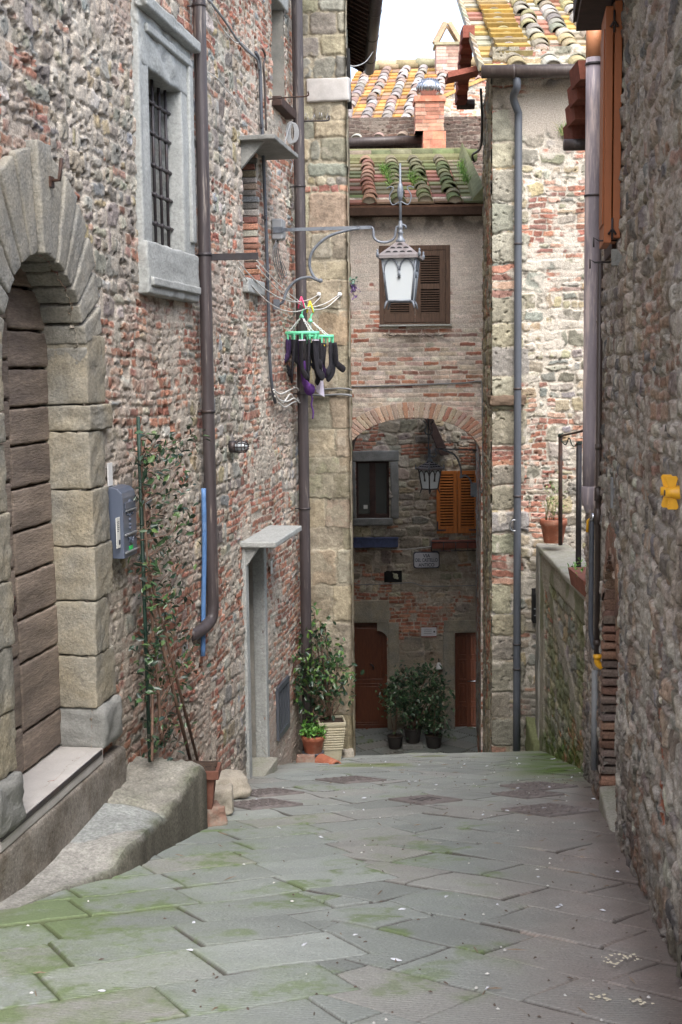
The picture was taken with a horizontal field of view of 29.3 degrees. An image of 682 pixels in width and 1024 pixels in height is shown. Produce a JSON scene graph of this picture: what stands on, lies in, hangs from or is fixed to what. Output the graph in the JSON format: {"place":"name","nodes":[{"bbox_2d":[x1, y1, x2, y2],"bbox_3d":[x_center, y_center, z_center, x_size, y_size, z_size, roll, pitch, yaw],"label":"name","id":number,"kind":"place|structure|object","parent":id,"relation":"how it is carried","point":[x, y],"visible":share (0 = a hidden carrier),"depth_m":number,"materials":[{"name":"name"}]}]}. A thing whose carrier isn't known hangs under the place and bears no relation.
{"place":"outdoors","nodes":[
{"label":"outdoors","id":0,"kind":"place"},
{"bbox_2d":[0,0,302,901],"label":"stone house","id":1,"kind":"structure","parent":0,"point":[100,290],"depth_m":8.87,"materials":[{"name":"stone"}]},
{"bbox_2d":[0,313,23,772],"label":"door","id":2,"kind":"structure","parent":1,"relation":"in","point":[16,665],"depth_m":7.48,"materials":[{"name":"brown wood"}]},
{"bbox_2d":[2,268,60,770],"bbox_3d":[-1.873,-0.005,7.807,0.116,3.051,0.623,0,6,9],"label":"door","id":3,"kind":"structure","parent":1,"relation":"in","point":[33,541],"depth_m":7.76,"materials":[{"name":"brown wood"}]},
{"bbox_2d":[107,462,112,485],"bbox_3d":[-1.497,-0.244,8.463,0.008,0.149,0.085,0,6,9],"label":"wall card","id":4,"kind":"object","parent":1,"relation":"attached to","point":[109,475],"depth_m":8.44,"materials":[{"name":"paper"}]},
{"bbox_2d":[116,517,120,548],"bbox_3d":[-1.427,0.133,8.364,0.006,0.196,0.067,0,6,9],"label":"notice card","id":5,"kind":"object","parent":1,"relation":"attached to","point":[118,543],"visible":1,"depth_m":8.36,"materials":[{"name":"paper"}]},
{"bbox_2d":[108,484,137,558],"bbox_3d":[-1.427,0.059,8.536,0.131,0.460,0.270,0,6,9],"label":"mailbox","id":6,"kind":"object","parent":1,"relation":"attached to","point":[122,504],"visible":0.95,"depth_m":8.42,"materials":[{"name":"blue metal"}]},
{"bbox_2d":[130,0,200,302],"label":"window","id":7,"kind":"structure","parent":1,"relation":"in","point":[162,66],"depth_m":9.73,"materials":[{"name":"grey stone"}]},
{"bbox_2d":[187,0,218,641],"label":"downpipe","id":8,"kind":"object","parent":1,"relation":"attached to","point":[209,621],"visible":0.94,"depth_m":10.50,"materials":[{"name":"metal"}]},
{"bbox_2d":[201,488,206,655],"bbox_3d":[-1.129,0.496,10.703,0.080,1.385,0.044,-5,8,-36],"label":"conduit","id":9,"kind":"object","parent":8,"relation":"attached to","point":[204,560],"visible":0.92,"depth_m":10.69,"materials":[{"name":"blue plastic"}]},
{"bbox_2d":[197,253,257,260],"bbox_3d":[-0.951,-2.058,10.491,0.580,0.092,0.059,1,6,12],"label":"iron bar","id":10,"kind":"object","parent":8,"relation":"attached to","point":[234,256],"visible":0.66,"depth_m":10.48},
{"bbox_2d":[207,0,259,69],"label":"cable","id":11,"kind":"object","parent":1,"relation":"attached to","point":[232,32],"visible":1,"depth_m":11.65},
{"bbox_2d":[210,4,251,52],"bbox_3d":[-0.963,-4.249,11.616,0.010,0.113,1.558,0,6,9],"label":"cable","id":12,"kind":"object","parent":11,"relation":"attached to","point":[225,31],"visible":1,"depth_m":11.35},
{"bbox_2d":[228,440,248,452],"bbox_3d":[-0.911,-0.585,11.691,0.178,0.114,0.113,0,6,9],"label":"cage lamp","id":13,"kind":"object","parent":1,"relation":"attached to","point":[235,446],"visible":1,"depth_m":11.65,"materials":[{"name":"metal"}]},
{"bbox_2d":[254,48,276,403],"bbox_3d":[-0.749,-2.815,12.993,0.037,3.484,0.649,0,6,9],"label":"conduit","id":14,"kind":"object","parent":1,"relation":"attached to","point":[264,217],"visible":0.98,"depth_m":12.95,"materials":[{"name":"grey metal"}]},
{"bbox_2d":[238,261,318,301],"bbox_3d":[-0.594,-2.319,13.431,0.011,0.284,3.108,1,6,13],"label":"washing line","id":15,"kind":"object","parent":1,"relation":"attached to","point":[269,291],"visible":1,"depth_m":12.95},
{"bbox_2d":[285,296,318,339],"bbox_3d":[-0.438,-2.108,14.204,0.406,0.470,0.286,-1,6,0],"label":"sock airer","id":16,"kind":"object","parent":15,"relation":"hanging from","point":[292,333],"visible":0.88,"depth_m":14.16,"materials":[{"name":"green plastic"}]},
{"bbox_2d":[284,339,290,362],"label":"sock","id":17,"kind":"object","parent":16,"relation":"hanging from","point":[288,350],"visible":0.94,"depth_m":14.15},
{"bbox_2d":[290,339,295,383],"bbox_3d":[-0.525,-1.630,14.177,0.057,0.481,0.173,-2,6,-16],"label":"sock","id":18,"kind":"object","parent":16,"relation":"hanging from","point":[293,357],"visible":1,"depth_m":14.11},
{"bbox_2d":[291,339,304,364],"bbox_3d":[-0.477,-1.749,14.382,0.176,0.301,0.036,-3,7,-20],"label":"sock","id":19,"kind":"object","parent":16,"relation":"hanging from","point":[296,360],"visible":0.45,"depth_m":14.36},
{"bbox_2d":[299,339,308,379],"bbox_3d":[-0.400,-1.641,14.090,0.158,0.436,0.058,4,8,38],"label":"sock","id":20,"kind":"object","parent":16,"relation":"hanging from","point":[304,373],"visible":1,"depth_m":14.09,"materials":[{"name":"black fabric"}]},
{"bbox_2d":[307,339,309,381],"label":"sock","id":21,"kind":"object","parent":16,"relation":"hanging from","point":[308,358],"visible":0.94,"depth_m":14.07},
{"bbox_2d":[312,339,324,380],"bbox_3d":[-0.230,-1.649,14.181,0.181,0.452,0.074,-6,8,-41],"label":"sock","id":22,"kind":"object","parent":16,"relation":"hanging from","point":[320,374],"visible":1,"depth_m":14.15,"materials":[{"name":"black fabric"}]},
{"bbox_2d":[315,339,322,385],"bbox_3d":[-0.244,-1.633,14.256,0.046,0.507,0.166,-3,7,-20],"label":"sock","id":23,"kind":"object","parent":16,"relation":"hanging from","point":[317,381],"visible":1,"depth_m":14.19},
{"bbox_2d":[272,218,286,282],"bbox_3d":[-0.620,-2.715,13.620,0.119,0.634,0.749,0,6,9],"label":"junction box","id":24,"kind":"object","parent":1,"relation":"attached to","point":[278,237],"visible":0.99,"depth_m":13.41,"materials":[{"name":"grey plastic"}]},
{"bbox_2d":[238,267,320,311],"bbox_3d":[-0.583,-2.234,13.441,0.011,0.336,3.114,1,6,13],"label":"washing line","id":25,"kind":"object","parent":1,"relation":"attached to","point":[269,302],"visible":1,"depth_m":12.93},
{"bbox_2d":[268,91,308,99],"bbox_3d":[-0.528,-4.210,13.204,0.424,0.068,0.016,0,6,9],"label":"drying rod","id":26,"kind":"object","parent":1,"relation":"attached to","point":[289,97],"visible":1,"depth_m":13.20,"materials":[{"name":"metal"}]},
{"bbox_2d":[284,121,298,171],"bbox_3d":[-0.521,-3.907,13.953,0.151,0.497,0.565,-1,6,0],"label":"cable coil","id":27,"kind":"object","parent":1,"relation":"hanging from","point":[288,132],"visible":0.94,"depth_m":13.87,"materials":[{"name":"grey plastic"}]},
{"bbox_2d":[256,260,338,307],"bbox_3d":[-0.485,-2.379,13.812,0.159,0.388,2.378,2,7,20],"label":"washing line","id":28,"kind":"object","parent":1,"relation":"attached to","point":[288,292],"visible":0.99,"depth_m":13.72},
{"bbox_2d":[306,301,333,342],"bbox_3d":[-0.238,-2.101,14.457,0.317,0.466,0.244,-1,6,0],"label":"sock airer","id":29,"kind":"object","parent":28,"relation":"hanging from","point":[310,321],"visible":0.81,"depth_m":14.39,"materials":[{"name":"green plastic"}]},
{"bbox_2d":[310,343,312,361],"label":"sock","id":30,"kind":"object","parent":29,"relation":"hanging from","point":[311,354],"visible":0.27,"depth_m":14.42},
{"bbox_2d":[316,368,323,395],"bbox_3d":[-0.231,-1.461,14.419,0.091,0.384,0.065,-1,6,0],"label":"cloth","id":31,"kind":"object","parent":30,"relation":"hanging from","point":[320,388],"visible":0.45,"depth_m":14.43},
{"bbox_2d":[304,383,314,418],"bbox_3d":[-0.345,-1.223,14.428,0.124,0.391,0.053,-1,6,0],"label":"bra","id":32,"kind":"object","parent":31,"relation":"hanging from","point":[311,391],"visible":0.78,"depth_m":14.43,"materials":[{"name":"purple fabric"}]},
{"bbox_2d":[311,343,326,369],"bbox_3d":[-0.245,-1.713,14.377,0.179,0.295,0.040,0,6,6],"label":"sock","id":33,"kind":"object","parent":29,"relation":"hanging from","point":[324,347],"visible":0.51,"depth_m":14.35,"materials":[{"name":"black fabric"}]},
{"bbox_2d":[326,342,331,375],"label":"sock","id":34,"kind":"object","parent":29,"relation":"hanging from","point":[328,369],"visible":1,"depth_m":14.36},
{"bbox_2d":[326,357,335,381],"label":"sock","id":35,"kind":"object","parent":29,"relation":"hanging from","point":[330,376],"visible":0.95,"depth_m":14.50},
{"bbox_2d":[332,342,345,371],"bbox_3d":[-0.027,-1.710,14.449,0.169,0.333,0.042,1,7,18],"label":"sock","id":36,"kind":"object","parent":29,"relation":"hanging from","point":[339,366],"visible":1,"depth_m":14.44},
{"bbox_2d":[256,265,339,309],"bbox_3d":[-0.484,-2.344,13.816,0.159,0.359,2.378,2,7,20],"label":"washing line","id":37,"kind":"object","parent":1,"relation":"attached to","point":[292,299],"visible":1,"depth_m":13.76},
{"bbox_2d":[290,0,312,749],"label":"downpipe","id":38,"kind":"object","parent":1,"relation":"attached to","point":[299,187],"visible":0.77,"depth_m":14.47,"materials":[{"name":"metal"}]},
{"bbox_2d":[272,387,299,407],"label":"cable loops","id":39,"kind":"object","parent":38,"relation":"attached to","point":[284,401],"visible":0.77,"depth_m":13.89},
{"bbox_2d":[292,112,329,121],"bbox_3d":[-0.338,-4.328,14.341,0.444,0.094,0.099,0,6,9],"label":"spiked bracket","id":40,"kind":"object","parent":38,"relation":"attached to","point":[322,120],"visible":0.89,"depth_m":14.33,"materials":[{"name":"metal"}]},
{"bbox_2d":[273,163,424,309],"bbox_3d":[0.062,-2.791,13.306,1.546,1.450,0.452,0,6,9],"label":"wall lantern","id":41,"kind":"object","parent":1,"relation":"attached to","point":[400,259],"depth_m":13.15,"materials":[{"name":"grey metal"}]},
{"bbox_2d":[300,361,310,390],"bbox_3d":[-0.386,-1.475,14.163,0.037,0.330,0.178,-6,8,-38],"label":"sock","id":42,"kind":"object","parent":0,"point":[306,384],"visible":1,"depth_m":14.14,"materials":[{"name":"purple fabric"}]},
{"bbox_2d":[0,726,681,1023],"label":"street","id":43,"kind":"structure","parent":0,"point":[149,968],"depth_m":6.25,"materials":[{"name":"stone"}]},
{"bbox_2d":[0,756,207,910],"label":"landing block","id":44,"kind":"structure","parent":43,"relation":"on","point":[147,812],"depth_m":8.05,"materials":[{"name":"stone"}]},
{"bbox_2d":[173,760,221,809],"bbox_3d":[-1.118,2.016,9.262,0.529,0.506,0.230,-1,6,0],"label":"planter","id":45,"kind":"object","parent":43,"relation":"on","point":[213,769],"visible":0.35,"depth_m":9.20,"materials":[{"name":"brown ceramic"}]},
{"bbox_2d":[122,416,210,761],"bbox_3d":[-1.221,0.609,9.227,0.357,2.587,1.745,0,6,6],"label":"climbing plant","id":46,"kind":"object","parent":45,"relation":"in","point":[152,661],"visible":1,"depth_m":8.89,"materials":[{"name":"green plant"}]},
{"bbox_2d":[207,800,227,826],"bbox_3d":[-0.924,2.154,9.305,0.192,0.156,0.191,-5,7,-33],"label":"brick lump","id":47,"kind":"object","parent":43,"relation":"on","point":[216,815],"visible":0.57,"depth_m":9.24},
{"bbox_2d":[214,783,233,815],"bbox_3d":[-0.908,2.165,9.785,0.210,0.230,0.188,-1,6,0],"label":"stone block","id":48,"kind":"object","parent":43,"relation":"on","point":[224,795],"depth_m":9.73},
{"bbox_2d":[216,769,251,798],"bbox_3d":[-0.951,2.264,10.820,0.392,0.226,0.274,-3,7,-18],"label":"boulder","id":49,"kind":"object","parent":43,"relation":"on","point":[238,779],"visible":0.54,"depth_m":10.74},
{"bbox_2d":[234,798,302,809],"bbox_3d":[-0.632,2.320,10.362,0.488,0.162,0.476,-5,8,-35],"label":"drain cover","id":50,"kind":"object","parent":43,"relation":"on","point":[261,803],"visible":0.88,"depth_m":10.28,"materials":[{"name":"metal"}]},
{"bbox_2d":[250,787,304,797],"bbox_3d":[-0.631,2.403,11.176,0.471,0.159,0.458,-5,8,-35],"label":"drain cover","id":51,"kind":"object","parent":43,"relation":"on","point":[265,792],"visible":0.79,"depth_m":11.09,"materials":[{"name":"metal"}]},
{"bbox_2d":[296,754,314,762],"bbox_3d":[-0.395,2.754,14.604,0.224,0.079,0.112,-1,6,-3],"label":"loose brick","id":52,"kind":"object","parent":43,"relation":"on","point":[301,758],"visible":0.94,"depth_m":14.55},
{"bbox_2d":[299,720,327,756],"bbox_3d":[-0.312,2.548,14.718,0.326,0.386,0.353,-1,6,0],"label":"terracotta pot","id":53,"kind":"object","parent":43,"relation":"on","point":[313,741],"visible":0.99,"depth_m":14.63,"materials":[{"name":"ceramic"}]},
{"bbox_2d":[315,754,340,763],"bbox_3d":[-0.137,2.740,14.409,0.169,0.084,0.288,-6,8,-38],"label":"roof tile","id":54,"kind":"object","parent":43,"relation":"on","point":[322,758],"visible":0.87,"depth_m":14.39,"materials":[{"name":"ceramic"}]},
{"bbox_2d":[317,715,345,760],"bbox_3d":[-0.109,2.597,14.920,0.310,0.471,0.310,-1,6,-6],"label":"square pot","id":55,"kind":"object","parent":43,"relation":"on","point":[333,744],"visible":0.72,"depth_m":14.79,"materials":[{"name":"beige ceramic"}]},
{"bbox_2d":[291,602,364,736],"bbox_3d":[-0.206,1.845,14.842,0.956,1.584,0.858,-1,6,0],"label":"shrub","id":56,"kind":"object","parent":55,"relation":"in","point":[321,670],"visible":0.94,"depth_m":14.79,"materials":[{"name":"green plant"}]},
{"bbox_2d":[342,748,353,757],"bbox_3d":[0.083,2.812,15.201,0.142,0.116,0.114,-3,7,-18],"label":"rubble lump","id":57,"kind":"object","parent":43,"relation":"on","point":[348,753],"visible":0.86,"depth_m":15.16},
{"bbox_2d":[26,757,670,1023],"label":"litter","id":58,"kind":"object","parent":43,"relation":"on","point":[396,959],"visible":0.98,"depth_m":5.67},
{"bbox_2d":[315,775,386,783],"bbox_3d":[0.090,2.503,12.194,0.489,0.168,0.476,-5,8,-34],"label":"drain cover","id":59,"kind":"object","parent":43,"relation":"on","point":[350,779],"visible":0.98,"depth_m":12.11,"materials":[{"name":"metal"}]},
{"bbox_2d":[387,733,402,749],"bbox_3d":[1.013,4.312,24.514,0.300,0.246,0.303,-1,6,0],"label":"plastic pot","id":60,"kind":"object","parent":43,"relation":"on","point":[394,742],"visible":0.98,"depth_m":24.42,"materials":[{"name":"plastic"}]},
{"bbox_2d":[375,677,418,735],"bbox_3d":[0.971,3.633,24.419,0.686,1.150,0.999,-3,7,-22],"label":"shrub","id":61,"kind":"object","parent":60,"relation":"in","point":[390,697],"visible":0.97,"depth_m":24.27,"materials":[{"name":"green plant"}]},
{"bbox_2d":[402,740,422,749],"bbox_3d":[1.344,4.380,24.522,0.402,0.119,0.312,-1,6,0],"label":"stone block","id":62,"kind":"object","parent":43,"relation":"on","point":[407,746],"depth_m":24.38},
{"bbox_2d":[403,725,421,743],"bbox_3d":[1.347,4.182,24.500,0.348,0.286,0.351,-1,6,0],"label":"plastic pot","id":63,"kind":"object","parent":62,"relation":"on","point":[412,736],"visible":0.88,"depth_m":24.39,"materials":[{"name":"plastic"}]},
{"bbox_2d":[383,658,454,739],"bbox_3d":[1.435,3.448,24.365,1.381,1.550,1.164,-1,6,0],"label":"shrub","id":64,"kind":"object","parent":63,"relation":"in","point":[414,701],"visible":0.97,"depth_m":24.28,"materials":[{"name":"green plant"}]},
{"bbox_2d":[349,143,483,751],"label":"archway house","id":65,"kind":"structure","parent":43,"relation":"on","point":[442,220],"depth_m":20.34,"materials":[{"name":"brick"}]},
{"bbox_2d":[353,537,398,547],"bbox_3d":[0.619,0.583,25.292,0.984,0.194,0.182,-1,6,0],"label":"window box","id":66,"kind":"object","parent":65,"relation":"attached to","point":[370,542],"visible":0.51,"depth_m":25.21,"materials":[{"name":"blue ceramic"}]},
{"bbox_2d":[354,582,475,586],"bbox_3d":[1.435,1.414,25.476,2.497,0.096,0.016,-1,6,0],"label":"cable","id":67,"kind":"object","parent":65,"relation":"attached to","point":[414,583],"visible":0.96,"depth_m":25.47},
{"bbox_2d":[379,245,451,326],"bbox_3d":[1.147,-3.498,20.211,1.123,1.236,0.100,-1,6,0],"label":"window","id":68,"kind":"structure","parent":65,"relation":"in","point":[433,286],"depth_m":20.22,"materials":[{"name":"brown wood"}]},
{"bbox_2d":[382,332,451,341],"bbox_3d":[1.103,-2.724,20.260,1.241,0.168,0.558,-1,6,0],"label":"weed tuft","id":69,"kind":"object","parent":65,"relation":"attached to","point":[409,335],"visible":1,"depth_m":20.27,"materials":[{"name":"green plant"}]},
{"bbox_2d":[352,380,483,492],"bbox_3d":[1.199,-1.163,20.471,2.081,1.772,0.028,-1,6,0],"label":"cable","id":70,"kind":"object","parent":65,"relation":"attached to","point":[436,384],"visible":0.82,"depth_m":20.37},
{"bbox_2d":[415,419,476,496],"bbox_3d":[1.759,-0.919,22.010,1.027,1.342,0.468,-2,6,-16],"label":"wall lantern","id":71,"kind":"object","parent":65,"relation":"attached to","point":[429,471],"depth_m":21.91,"materials":[{"name":"metal"}]},
{"bbox_2d":[430,540,475,551],"bbox_3d":[2.212,0.642,25.302,0.958,0.209,0.240,-1,6,0],"label":"window box","id":72,"kind":"object","parent":65,"relation":"attached to","point":[445,544],"visible":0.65,"depth_m":25.22,"materials":[{"name":"red ceramic"}]},
{"bbox_2d":[388,794,461,804],"bbox_3d":[0.678,2.320,10.514,0.434,0.147,0.423,-5,8,-35],"label":"drain cover","id":73,"kind":"object","parent":43,"relation":"on","point":[423,799],"visible":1,"depth_m":10.47,"materials":[{"name":"stone"}]},
{"bbox_2d":[425,732,442,748],"bbox_3d":[1.740,4.299,24.513,0.332,0.254,0.335,-1,6,0],"label":"plastic pot","id":74,"kind":"object","parent":43,"relation":"on","point":[433,741],"visible":0.94,"depth_m":24.41,"materials":[{"name":"plastic"}]},
{"bbox_2d":[419,686,454,737],"bbox_3d":[1.756,3.710,24.397,0.744,1.009,1.072,-1,6,0],"label":"shrub","id":75,"kind":"object","parent":74,"relation":"in","point":[434,724],"visible":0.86,"depth_m":24.30,"materials":[{"name":"green plant"}]},
{"bbox_2d":[491,789,564,798],"bbox_3d":[1.548,2.340,10.820,0.434,0.148,0.423,-5,8,-35],"label":"drain cover","id":76,"kind":"object","parent":43,"relation":"on","point":[528,794],"visible":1,"depth_m":10.75,"materials":[{"name":"metal"}]},
{"bbox_2d":[525,716,539,750],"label":"mossy ramp","id":77,"kind":"structure","parent":43,"relation":"on","point":[532,742],"depth_m":16.19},
{"bbox_2d":[500,781,577,790],"bbox_3d":[1.729,2.401,11.430,0.489,0.166,0.476,-5,8,-35],"label":"drain cover","id":78,"kind":"object","parent":43,"relation":"on","point":[539,785],"visible":0.88,"depth_m":11.36,"materials":[{"name":"metal"}]},
{"bbox_2d":[501,803,598,817],"bbox_3d":[1.567,2.239,9.803,0.525,0.170,0.512,-5,8,-35],"label":"drain cover","id":79,"kind":"object","parent":43,"relation":"on","point":[552,810],"visible":1,"depth_m":9.73,"materials":[{"name":"stone"}]},
{"bbox_2d":[535,543,585,771],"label":"garden wall","id":80,"kind":"structure","parent":43,"relation":"on","point":[560,623],"depth_m":14.44,"materials":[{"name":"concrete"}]},
{"bbox_2d":[535,478,570,543],"bbox_3d":[2.493,-0.026,15.301,0.421,0.771,0.340,-1,6,0],"label":"terracotta pot","id":81,"kind":"object","parent":80,"relation":"on","point":[549,526],"visible":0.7,"depth_m":15.22,"materials":[{"name":"ceramic"}]},
{"bbox_2d":[558,433,562,544],"bbox_3d":[2.511,-0.260,14.964,0.067,1.290,0.068,-1,6,0],"label":"fence post","id":82,"kind":"object","parent":80,"relation":"on","point":[560,492],"visible":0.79,"depth_m":14.95,"materials":[{"name":"metal"}]},
{"bbox_2d":[567,557,586,596],"bbox_3d":[2.314,0.558,12.462,0.342,0.402,0.848,-1,6,0],"label":"edging trough","id":83,"kind":"object","parent":80,"relation":"on","point":[577,578],"visible":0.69,"depth_m":12.47,"materials":[{"name":"red ceramic"}]},
{"bbox_2d":[576,441,581,566],"bbox_3d":[2.454,-0.020,13.481,0.067,1.440,0.068,-1,6,0],"label":"fence post","id":84,"kind":"object","parent":80,"relation":"on","point":[578,493],"visible":0.98,"depth_m":13.45,"materials":[{"name":"metal"}]},
{"bbox_2d":[350,0,472,80],"label":"sky","id":85,"kind":"structure","parent":0,"point":[408,29],"materials":[{"name":"white"}]},
{"bbox_2d":[378,159,470,186],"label":"grass","id":86,"kind":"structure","parent":0,"point":[386,174],"depth_m":21.49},
{"bbox_2d":[563,0,681,988],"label":"rubble house","id":87,"kind":"structure","parent":0,"point":[635,782],"depth_m":6.85,"materials":[{"name":"stone"}]},
{"bbox_2d":[586,513,593,649],"bbox_3d":[1.950,0.541,10.171,0.094,1.078,0.052,-1,6,0],"label":"water pipe","id":88,"kind":"object","parent":87,"relation":"attached to","point":[590,527],"visible":0.85,"depth_m":10.15,"materials":[{"name":"grey metal"}]},
{"bbox_2d":[581,30,600,512],"bbox_3d":[1.956,-1.881,10.158,0.142,3.799,0.144,-1,6,0],"label":"downpipe","id":89,"kind":"object","parent":87,"relation":"attached to","point":[592,121],"visible":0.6,"depth_m":10.10,"materials":[{"name":"grey metal"}]},
{"bbox_2d":[591,670,597,770],"bbox_3d":[2.008,1.649,10.342,0.049,0.804,0.052,-1,6,0],"label":"conduit","id":90,"kind":"object","parent":87,"relation":"attached to","point":[594,738],"visible":0.88,"depth_m":10.33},
{"bbox_2d":[593,261,602,653],"bbox_3d":[1.966,-0.360,9.972,0.060,3.064,0.060,-1,6,0],"label":"water pipe","id":91,"kind":"object","parent":87,"relation":"attached to","point":[597,515],"visible":0.85,"depth_m":9.95,"materials":[{"name":"grey metal"}]},
{"bbox_2d":[593,654,602,669],"bbox_3d":[1.966,1.141,9.885,0.116,0.124,0.064,-1,6,0],"label":"gas pipe","id":92,"kind":"object","parent":87,"relation":"attached to","point":[597,658],"visible":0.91,"depth_m":9.86,"materials":[{"name":"metal"}]},
{"bbox_2d":[597,670,600,772],"bbox_3d":[2.012,1.627,10.139,0.034,0.809,0.036,-1,6,0],"label":"conduit","id":93,"kind":"object","parent":87,"relation":"attached to","point":[599,702],"visible":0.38,"depth_m":10.11,"materials":[{"name":"brown metal"}]},
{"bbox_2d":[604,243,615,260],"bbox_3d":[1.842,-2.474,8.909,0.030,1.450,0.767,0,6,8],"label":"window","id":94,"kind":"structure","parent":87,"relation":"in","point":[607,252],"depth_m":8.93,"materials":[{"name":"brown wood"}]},
{"bbox_2d":[610,477,613,507],"bbox_3d":[1.795,-0.129,8.662,0.015,0.200,0.100,0,6,8],"label":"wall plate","id":95,"kind":"object","parent":87,"relation":"attached to","point":[611,491],"depth_m":8.62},
{"bbox_2d":[660,475,679,509],"bbox_3d":[1.434,-0.081,5.299,0.260,0.136,0.126,0,6,7],"label":"gas valve","id":96,"kind":"object","parent":87,"relation":"attached to","point":[670,491],"visible":1,"depth_m":5.27,"materials":[{"name":"yellow paint"}]},
{"label":"terrain","id":97,"kind":"structure","parent":0,"visible":0},
{"bbox_2d":[24,0,382,771],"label":"tower house","id":98,"kind":"structure","parent":97,"relation":"on","point":[340,36],"depth_m":15.08,"materials":[{"name":"stone"}]},
{"bbox_2d":[312,393,351,396],"bbox_3d":[-0.107,-1.345,15.061,0.478,0.045,0.028,0,6,9],"label":"cable","id":99,"kind":"object","parent":98,"relation":"attached to","point":[340,394],"visible":0.94,"depth_m":15.04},
{"bbox_2d":[349,276,360,299],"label":"hanging flowers","id":100,"kind":"object","parent":98,"relation":"hanging from","point":[353,285],"visible":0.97,"depth_m":15.29,"materials":[{"name":"purple plant"}]},
{"bbox_2d":[348,21,483,729],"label":"back house","id":101,"kind":"structure","parent":97,"relation":"on","point":[398,103],"depth_m":25.48,"materials":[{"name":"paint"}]},
{"bbox_2d":[354,623,387,728],"bbox_3d":[0.552,3.250,25.854,0.728,2.211,0.123,-1,6,0],"label":"door","id":102,"kind":"structure","parent":101,"relation":"in","point":[370,649],"depth_m":25.86,"materials":[{"name":"brown wood"}]},
{"bbox_2d":[352,450,398,525],"bbox_3d":[0.624,-0.466,25.329,1.012,1.458,0.182,-1,6,0],"label":"window","id":103,"kind":"structure","parent":101,"relation":"in","point":[370,476],"depth_m":25.33,"materials":[{"name":"grey stone"}]},
{"bbox_2d":[413,552,439,567],"bbox_3d":[1.663,0.933,25.417,0.508,0.323,0.032,-1,6,0],"label":"street sign","id":104,"kind":"object","parent":101,"relation":"attached to","point":[426,559],"visible":1,"depth_m":25.40,"materials":[{"name":"grey"}]},
{"bbox_2d":[421,627,435,637],"bbox_3d":[1.720,2.359,25.579,0.299,0.194,0.020,-1,6,0],"label":"notice plaque","id":105,"kind":"object","parent":101,"relation":"attached to","point":[428,632],"visible":1,"depth_m":25.57,"materials":[{"name":"ceramic"}]},
{"bbox_2d":[443,78,486,116],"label":"house","id":106,"kind":"structure","parent":101,"relation":"on","point":[451,110],"depth_m":26.43,"materials":[{"name":"paint"}]},
{"bbox_2d":[455,633,475,726],"bbox_3d":[2.529,3.365,25.879,0.566,2.065,0.103,-1,6,0],"label":"door","id":107,"kind":"structure","parent":101,"relation":"in","point":[465,643],"depth_m":25.87,"materials":[{"name":"brown wood"}]},
{"bbox_2d":[445,0,585,751],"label":"corner house","id":108,"kind":"structure","parent":97,"relation":"on","point":[538,47],"depth_m":15.95,"materials":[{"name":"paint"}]},
{"bbox_2d":[471,88,482,162],"bbox_3d":[1.797,-5.015,17.110,0.089,0.527,2.520,0,6,3],"label":"cable","id":109,"kind":"object","parent":108,"relation":"attached to","point":[481,138],"visible":1,"depth_m":16.47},
{"bbox_2d":[510,77,521,750],"bbox_3d":[2.106,-1.038,15.802,0.146,8.136,0.486,1,6,12],"label":"downpipe","id":110,"kind":"object","parent":108,"relation":"attached to","point":[517,110],"visible":0.99,"depth_m":15.83,"materials":[{"name":"grey metal"}]},
{"bbox_2d":[531,588,535,622],"bbox_3d":[2.427,1.155,16.150,0.126,0.415,0.147,-1,6,0],"label":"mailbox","id":111,"kind":"object","parent":108,"relation":"attached to","point":[533,609],"visible":0.43,"depth_m":16.10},
{"bbox_2d":[551,119,565,135],"bbox_3d":[2.727,-4.544,15.459,0.467,0.278,0.415,5,8,41],"label":"weed tuft","id":112,"kind":"object","parent":108,"relation":"attached to","point":[560,130],"visible":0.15,"depth_m":15.54,"materials":[{"name":"green plant"}]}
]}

